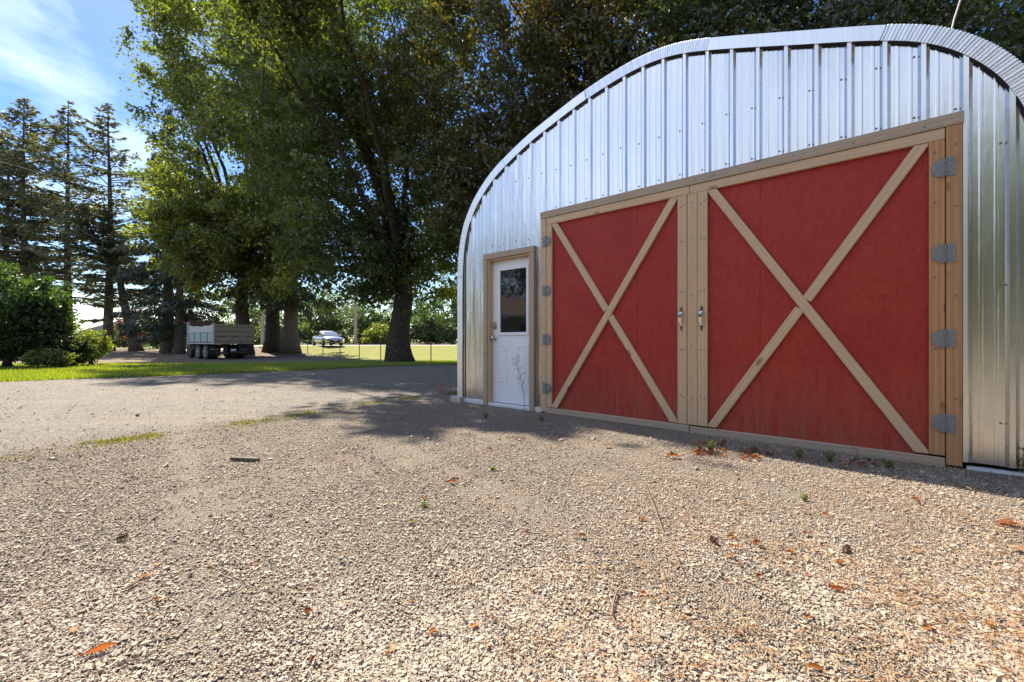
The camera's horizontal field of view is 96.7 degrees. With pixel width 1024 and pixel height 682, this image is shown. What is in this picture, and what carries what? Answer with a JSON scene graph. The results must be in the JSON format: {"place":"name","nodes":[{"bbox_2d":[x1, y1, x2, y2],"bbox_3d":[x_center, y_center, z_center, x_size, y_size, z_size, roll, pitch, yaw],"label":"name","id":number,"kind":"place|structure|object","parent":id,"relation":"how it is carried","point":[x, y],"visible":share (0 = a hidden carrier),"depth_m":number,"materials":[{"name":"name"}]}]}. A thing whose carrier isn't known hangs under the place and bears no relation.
{"place":"outdoors","nodes":[
{"label":"outdoors","id":0,"kind":"place"},
{"bbox_2d":[77,320,145,345],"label":"house","id":1,"kind":"structure","parent":0,"point":[100,327],"depth_m":86.68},
{"bbox_2d":[0,347,382,363],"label":"dirt pad","id":2,"kind":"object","parent":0,"point":[118,356],"visible":0.45,"depth_m":32.58,"materials":[{"name":"brown soil"}]},
{"bbox_2d":[0,128,71,268],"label":"fir tree","id":3,"kind":"object","parent":2,"relation":"on","point":[13,212],"visible":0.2,"depth_m":49.76,"materials":[{"name":"green plant"}]},
{"bbox_2d":[0,97,101,292],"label":"fir tree","id":4,"kind":"object","parent":2,"relation":"on","point":[30,126],"visible":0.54,"depth_m":48.31,"materials":[{"name":"green plant"}]},
{"bbox_2d":[0,100,131,342],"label":"fir tree","id":5,"kind":"object","parent":2,"relation":"on","point":[34,198],"visible":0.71,"depth_m":46.37,"materials":[{"name":"green plant"}]},
{"bbox_2d":[17,103,159,350],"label":"fir tree","id":6,"kind":"object","parent":2,"relation":"on","point":[81,267],"visible":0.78,"depth_m":46.40,"materials":[{"name":"green plant"}]},
{"bbox_2d":[59,196,159,350],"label":"fir tree","id":7,"kind":"object","parent":2,"relation":"on","point":[106,229],"visible":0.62,"depth_m":46.42,"materials":[{"name":"green plant"}]},
{"bbox_2d":[113,308,147,340],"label":"red tree","id":8,"kind":"object","parent":2,"relation":"on","point":[138,334],"visible":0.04,"depth_m":55.33,"materials":[{"name":"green plant"}]},
{"bbox_2d":[105,105,207,352],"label":"spruce tree","id":9,"kind":"object","parent":2,"relation":"on","point":[143,273],"visible":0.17,"depth_m":41.24,"materials":[{"name":"green plant"}]},
{"bbox_2d":[127,171,227,353],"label":"spruce tree","id":10,"kind":"object","parent":2,"relation":"on","point":[173,307],"visible":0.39,"depth_m":40.33,"materials":[{"name":"green plant"}]},
{"bbox_2d":[186,320,254,358],"bbox_3d":[-21.484,-0.125,32.988,6.755,2.750,2.520,0,0,38],"label":"dump truck","id":11,"kind":"object","parent":2,"relation":"on","point":[207,339],"visible":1,"depth_m":31.42,"materials":[{"name":"metal"}]},
{"bbox_2d":[107,0,370,354],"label":"maple tree","id":12,"kind":"object","parent":2,"relation":"on","point":[216,238],"visible":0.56,"depth_m":32.25,"materials":[{"name":"green plant"}]},
{"bbox_2d":[214,67,312,352],"bbox_3d":[-20.518,-11.550,39.325,7.965,25.145,8.091,0,0,0],"label":"spruce tree","id":13,"kind":"object","parent":2,"relation":"on","point":[272,342],"visible":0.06,"depth_m":38.59,"materials":[{"name":"green plant"}]},
{"bbox_2d":[232,82,335,353],"bbox_3d":[-18.630,-10.973,38.189,8.338,24.149,7.858,0,0,-44],"label":"spruce tree","id":14,"kind":"object","parent":2,"relation":"on","point":[290,343],"visible":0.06,"depth_m":37.68,"materials":[{"name":"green plant"}]},
{"bbox_2d":[0,359,456,381],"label":"lawn","id":15,"kind":"structure","parent":0,"point":[120,376],"depth_m":15.40,"materials":[{"name":"green plant"}]},
{"bbox_2d":[0,259,86,366],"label":"round bush","id":16,"kind":"object","parent":15,"relation":"on","point":[35,313],"visible":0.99,"depth_m":16.90,"materials":[{"name":"green plant"}]},
{"bbox_2d":[19,344,81,367],"bbox_3d":[-16.903,0.673,16.593,1.753,1.110,1.334,0,0,0],"label":"bush","id":17,"kind":"object","parent":15,"relation":"on","point":[37,357],"visible":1,"depth_m":16.35,"materials":[{"name":"green plant"}]},
{"bbox_2d":[55,332,100,365],"bbox_3d":[-17.241,0.436,18.095,1.231,1.566,1.426,0,0,0],"label":"bush","id":18,"kind":"object","parent":15,"relation":"on","point":[82,347],"visible":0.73,"depth_m":18.01,"materials":[{"name":"green plant"}]},
{"bbox_2d":[77,326,116,364],"bbox_3d":[-18.473,0.298,19.998,1.766,1.924,1.464,0,0,0],"label":"bush","id":19,"kind":"object","parent":15,"relation":"on","point":[106,346],"visible":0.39,"depth_m":19.99,"materials":[{"name":"green plant"}]},
{"bbox_2d":[176,0,496,361],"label":"maple tree","id":20,"kind":"object","parent":15,"relation":"on","point":[389,264],"visible":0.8,"depth_m":21.60,"materials":[{"name":"green plant"}]},
{"bbox_2d":[0,365,456,451],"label":"driveway","id":21,"kind":"structure","parent":0,"point":[182,402],"depth_m":7.51,"materials":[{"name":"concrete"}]},
{"bbox_2d":[1,341,456,381],"bbox_3d":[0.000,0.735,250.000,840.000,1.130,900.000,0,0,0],"label":"ground","id":22,"kind":"structure","parent":0,"point":[121,347],"depth_m":61.01,"materials":[{"name":"green plant"}]},
{"bbox_2d":[74,329,115,337],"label":"bush","id":23,"kind":"object","parent":22,"relation":"on","point":[79,333],"visible":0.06,"depth_m":69.31,"materials":[{"name":"green plant"}]},
{"bbox_2d":[102,325,151,346],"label":"bush","id":24,"kind":"object","parent":22,"relation":"on","point":[119,342],"visible":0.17,"depth_m":74.53,"materials":[{"name":"green plant"}]},
{"bbox_2d":[141,332,185,348],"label":"bush","id":25,"kind":"object","parent":22,"relation":"on","point":[157,346],"visible":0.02,"depth_m":63.18,"materials":[{"name":"green plant"}]},
{"bbox_2d":[206,300,265,344],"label":"roadside tree","id":26,"kind":"object","parent":22,"relation":"on","point":[254,318],"visible":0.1,"depth_m":58.73,"materials":[{"name":"green plant"}]},
{"bbox_2d":[260,310,263,344],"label":"utility pole","id":27,"kind":"object","parent":22,"relation":"on","point":[262,328],"visible":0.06,"depth_m":52.34,"materials":[{"name":"grey wood"}]},
{"bbox_2d":[0,161,137,200],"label":"power line","id":28,"kind":"object","parent":27,"relation":"attached to","point":[60,178],"visible":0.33,"depth_m":28.45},
{"bbox_2d":[255,312,313,344],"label":"roadside tree","id":29,"kind":"object","parent":22,"relation":"on","point":[302,327],"visible":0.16,"depth_m":55.29,"materials":[{"name":"green plant"}]},
{"bbox_2d":[280,290,348,343],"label":"roadside tree","id":30,"kind":"object","parent":22,"relation":"on","point":[319,321],"visible":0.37,"depth_m":60.93,"materials":[{"name":"green plant"}]},
{"bbox_2d":[300,281,361,343],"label":"roadside tree","id":31,"kind":"object","parent":22,"relation":"on","point":[343,308],"visible":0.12,"depth_m":65.27,"materials":[{"name":"green plant"}]},
{"bbox_2d":[354,255,356,344],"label":"utility pole","id":32,"kind":"object","parent":22,"relation":"on","point":[355,322],"visible":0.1,"depth_m":53.35,"materials":[{"name":"grey wood"}]},
{"bbox_2d":[336,301,390,344],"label":"roadside tree","id":33,"kind":"object","parent":22,"relation":"on","point":[364,322],"visible":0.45,"depth_m":58.94,"materials":[{"name":"green plant"}]},
{"bbox_2d":[358,321,388,344],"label":"roadside tree","id":34,"kind":"object","parent":22,"relation":"on","point":[376,333],"visible":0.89,"depth_m":53.98,"materials":[{"name":"green plant"}]},
{"bbox_2d":[374,287,435,342],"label":"roadside tree","id":35,"kind":"object","parent":22,"relation":"on","point":[415,303],"visible":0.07,"depth_m":61.09,"materials":[{"name":"green plant"}]},
{"bbox_2d":[410,302,456,344],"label":"roadside tree","id":36,"kind":"object","parent":22,"relation":"on","point":[432,328],"visible":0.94,"depth_m":56.68,"materials":[{"name":"green plant"}]},
{"bbox_2d":[424,284,456,343],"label":"roadside tree","id":37,"kind":"object","parent":22,"relation":"on","point":[454,306],"visible":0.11,"depth_m":60.56,"materials":[{"name":"green plant"}]},
{"bbox_2d":[447,298,456,344],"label":"roadside tree","id":38,"kind":"object","parent":22,"relation":"on","point":[452,312],"visible":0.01,"depth_m":61.18,"materials":[{"name":"green plant"}]},
{"bbox_2d":[359,0,723,270],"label":"beech tree","id":39,"kind":"object","parent":22,"relation":"on","point":[534,42],"visible":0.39,"depth_m":17.04,"materials":[{"name":"green plant"}]},
{"bbox_2d":[568,0,961,97],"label":"beech tree","id":40,"kind":"object","parent":22,"relation":"on","point":[676,17],"visible":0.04,"depth_m":15.78,"materials":[{"name":"green plant"}]},
{"bbox_2d":[755,0,1023,62],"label":"beech tree","id":41,"kind":"object","parent":22,"relation":"on","point":[1006,32],"visible":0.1,"depth_m":12.41,"materials":[{"name":"green plant"}]},
{"bbox_2d":[222,346,456,360],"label":"field","id":42,"kind":"structure","parent":0,"point":[375,350],"depth_m":38.49,"materials":[{"name":"yellow plant"}]},
{"bbox_2d":[312,331,343,345],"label":"parked car","id":43,"kind":"object","parent":42,"relation":"on","point":[329,337],"visible":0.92,"depth_m":43.44,"materials":[{"name":"silver metal"}]},
{"bbox_2d":[299,339,456,361],"bbox_3d":[-11.801,0.450,32.530,26.782,1.800,0.266,0,0,45],"label":"wire fence","id":44,"kind":"object","parent":42,"relation":"on","point":[359,344],"visible":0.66,"depth_m":30.07,"materials":[{"name":"metal"}]},
{"bbox_2d":[222,345,456,348],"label":"road","id":45,"kind":"structure","parent":0,"point":[376,345],"depth_m":46.38,"materials":[{"name":"grey asphalt"}]},
{"bbox_2d":[0,0,1022,340],"label":"sky","id":46,"kind":"structure","parent":0,"point":[53,53],"materials":[{"name":"blue"}]},
{"bbox_2d":[0,390,1023,681],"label":"gravel yard","id":47,"kind":"structure","parent":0,"point":[226,616],"depth_m":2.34,"materials":[{"name":"beige gravel"}]},
{"bbox_2d":[69,626,77,633],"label":"fallen leaf","id":48,"kind":"object","parent":47,"relation":"on","point":[73,629],"visible":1,"depth_m":1.44,"materials":[{"name":"beige plant"}]},
{"bbox_2d":[74,642,118,655],"bbox_3d":[-1.219,0.905,1.337,0.101,0.016,0.016,-5,-2,-31],"label":"fallen leaf","id":49,"kind":"object","parent":47,"relation":"on","point":[102,646],"visible":1,"depth_m":1.34,"materials":[{"name":"orange plant"}]},
{"bbox_2d":[116,532,128,540],"bbox_3d":[-1.804,0.905,2.108,0.046,0.033,0.033,-15,6,-22],"label":"pine cone","id":50,"kind":"object","parent":47,"relation":"on","point":[125,535],"visible":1,"depth_m":2.11,"materials":[{"name":"brown plant"}]},
{"bbox_2d":[122,580,138,589],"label":"twig","id":51,"kind":"object","parent":47,"relation":"on","point":[132,584],"visible":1,"depth_m":1.69,"materials":[{"name":"beige wood"}]},
{"bbox_2d":[1,390,456,464],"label":"edge grass","id":52,"kind":"structure","parent":47,"relation":"on","point":[155,434],"depth_m":4.68,"materials":[{"name":"green plant"}]},
{"bbox_2d":[230,456,259,460],"bbox_3d":[-2.050,0.905,3.496,0.238,0.026,0.028,0,0,6],"label":"wood stick","id":53,"kind":"object","parent":47,"relation":"on","point":[233,458],"visible":1,"depth_m":3.49,"materials":[{"name":"grey wood"}]},
{"bbox_2d":[300,607,312,611],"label":"fallen leaf","id":54,"kind":"object","parent":47,"relation":"on","point":[307,609],"visible":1,"depth_m":1.54,"materials":[{"name":"brown plant"}]},
{"bbox_2d":[389,644,395,651],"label":"fallen leaf","id":55,"kind":"object","parent":47,"relation":"on","point":[392,647],"visible":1,"depth_m":1.35,"materials":[{"name":"beige plant"}]},
{"bbox_2d":[420,500,429,507],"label":"weed plant","id":56,"kind":"object","parent":47,"relation":"on","point":[424,504],"visible":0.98,"depth_m":2.52,"materials":[{"name":"green plant"}]},
{"bbox_2d":[450,395,465,401],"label":"footing block","id":57,"kind":"structure","parent":47,"relation":"on","point":[455,398],"depth_m":6.90,"materials":[{"name":"concrete"}]},
{"bbox_2d":[0,371,1016,480],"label":"road grit","id":58,"kind":"object","parent":47,"relation":"on","point":[695,468],"visible":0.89,"depth_m":3.86,"materials":[{"name":"stone"}]},
{"bbox_2d":[0,443,1023,681],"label":"pine needles","id":59,"kind":"object","parent":47,"relation":"on","point":[896,606],"visible":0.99,"depth_m":1.56,"materials":[{"name":"brown plant"}]},
{"bbox_2d":[512,355,527,409],"bbox_3d":[0.110,0.553,6.049,0.243,0.734,0.145,0,0,27],"label":"dead weed","id":60,"kind":"object","parent":47,"relation":"on","point":[520,377],"visible":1,"depth_m":6.04,"materials":[{"name":"beige plant"}]},
{"bbox_2d":[611,581,623,626],"bbox_3d":[0.366,0.905,1.578,0.047,0.013,0.269,0,0,12],"label":"twig","id":61,"kind":"object","parent":47,"relation":"on","point":[612,607],"visible":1,"depth_m":1.57,"materials":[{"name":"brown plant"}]},
{"bbox_2d":[644,482,684,574],"bbox_3d":[0.756,0.902,2.350,0.015,0.018,1.178,0,0,9],"label":"twig","id":62,"kind":"object","parent":47,"relation":"on","point":[663,530],"visible":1,"depth_m":2.16,"materials":[{"name":"brown wood"}]},
{"bbox_2d":[666,451,680,456],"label":"fallen leaf","id":63,"kind":"object","parent":47,"relation":"on","point":[671,453],"visible":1,"depth_m":3.59,"materials":[{"name":"orange plant"}]},
{"bbox_2d":[689,661,698,667],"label":"fallen leaf","id":64,"kind":"object","parent":47,"relation":"on","point":[694,664],"visible":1,"depth_m":1.27,"materials":[{"name":"plant"}]},
{"bbox_2d":[704,440,716,450],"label":"weed plant","id":65,"kind":"object","parent":47,"relation":"on","point":[709,445],"visible":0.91,"depth_m":3.81,"materials":[{"name":"green plant"}]},
{"bbox_2d":[709,536,718,545],"bbox_3d":[0.916,0.905,2.063,0.034,0.034,0.046,0,14,-19],"label":"pine cone","id":66,"kind":"object","parent":47,"relation":"on","point":[713,538],"visible":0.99,"depth_m":2.06,"materials":[{"name":"brown plant"}]},
{"bbox_2d":[457,24,1023,476],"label":"metal shed","id":67,"kind":"structure","parent":47,"relation":"on","point":[811,238],"depth_m":4.10,"materials":[{"name":"silver metal"}]},
{"bbox_2d":[483,246,535,410],"bbox_3d":[-0.011,-0.160,6.334,0.952,2.180,0.172,0,0,42],"label":"white door","id":68,"kind":"structure","parent":67,"relation":"in","point":[509,276],"depth_m":6.37,"materials":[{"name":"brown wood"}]},
{"bbox_2d":[542,186,689,431],"bbox_3d":[1.096,-0.323,5.227,1.880,2.487,0.112,0,0,42],"label":"barn door","id":69,"kind":"structure","parent":67,"relation":"in","point":[615,289],"depth_m":5.14,"materials":[{"name":"red wood"}]},
{"bbox_2d":[687,128,955,466],"bbox_3d":[2.500,-0.319,3.956,1.950,2.495,0.113,0,0,42],"label":"barn door","id":70,"kind":"structure","parent":67,"relation":"in","point":[827,330],"depth_m":3.84,"materials":[{"name":"red wood"}]},
{"bbox_2d":[951,0,960,28],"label":"antenna","id":71,"kind":"object","parent":67,"relation":"attached to","point":[955,14],"visible":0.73,"depth_m":3.71,"materials":[{"name":"white metal"}]},
{"bbox_2d":[747,442,762,452],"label":"weed plant","id":72,"kind":"object","parent":47,"relation":"on","point":[754,449],"visible":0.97,"depth_m":3.75,"materials":[{"name":"green plant"}]},
{"bbox_2d":[792,446,806,458],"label":"weed plant","id":73,"kind":"object","parent":47,"relation":"on","point":[799,453],"visible":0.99,"depth_m":3.57,"materials":[{"name":"green plant"}]},
{"bbox_2d":[801,554,807,561],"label":"fallen leaf","id":74,"kind":"object","parent":47,"relation":"on","point":[804,556],"visible":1,"depth_m":1.91,"materials":[{"name":"beige plant"}]},
{"bbox_2d":[800,492,809,500],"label":"weed plant","id":75,"kind":"object","parent":47,"relation":"on","point":[805,497],"visible":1,"depth_m":2.62,"materials":[{"name":"green plant"}]},
{"bbox_2d":[800,663,827,671],"bbox_3d":[0.838,0.906,1.268,0.067,0.016,0.012,-8,-9,29],"label":"fallen leaf","id":76,"kind":"object","parent":47,"relation":"on","point":[815,665],"visible":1,"depth_m":1.27,"materials":[{"name":"orange plant"}]},
{"bbox_2d":[821,449,837,461],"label":"weed plant","id":77,"kind":"object","parent":47,"relation":"on","point":[829,457],"visible":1,"depth_m":3.48,"materials":[{"name":"green plant"}]},
{"bbox_2d":[824,585,846,589],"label":"fallen leaf","id":78,"kind":"object","parent":47,"relation":"on","point":[836,587],"visible":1,"depth_m":1.67,"materials":[{"name":"orange plant"}]},
{"bbox_2d":[842,544,851,553],"bbox_3d":[1.456,0.905,1.978,0.034,0.034,0.046,0,14,44],"label":"pine cone","id":79,"kind":"object","parent":47,"relation":"on","point":[847,547],"visible":0.99,"depth_m":1.97,"materials":[{"name":"brown plant"}]},
{"bbox_2d":[881,458,897,468],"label":"weed plant","id":80,"kind":"object","parent":47,"relation":"on","point":[889,464],"visible":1,"depth_m":3.28,"materials":[{"name":"green plant"}]},
{"bbox_2d":[985,620,994,626],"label":"fallen leaf","id":81,"kind":"object","parent":47,"relation":"on","point":[993,623],"visible":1,"depth_m":1.47,"materials":[{"name":"orange plant"}]},
{"bbox_2d":[990,518,1020,524],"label":"fallen leaf","id":82,"kind":"object","parent":47,"relation":"on","point":[1005,520],"visible":0.98,"depth_m":2.27,"materials":[{"name":"orange plant"}]},
{"bbox_2d":[1002,542,1023,548],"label":"fallen leaf","id":83,"kind":"object","parent":47,"relation":"on","point":[1014,544],"visible":1,"depth_m":2.01,"materials":[{"name":"beige plant"}]},
{"bbox_2d":[1016,448,1023,472],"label":"weed plant","id":84,"kind":"object","parent":47,"relation":"on","point":[1022,469],"visible":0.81,"depth_m":3.11,"materials":[{"name":"green plant"}]}
]}

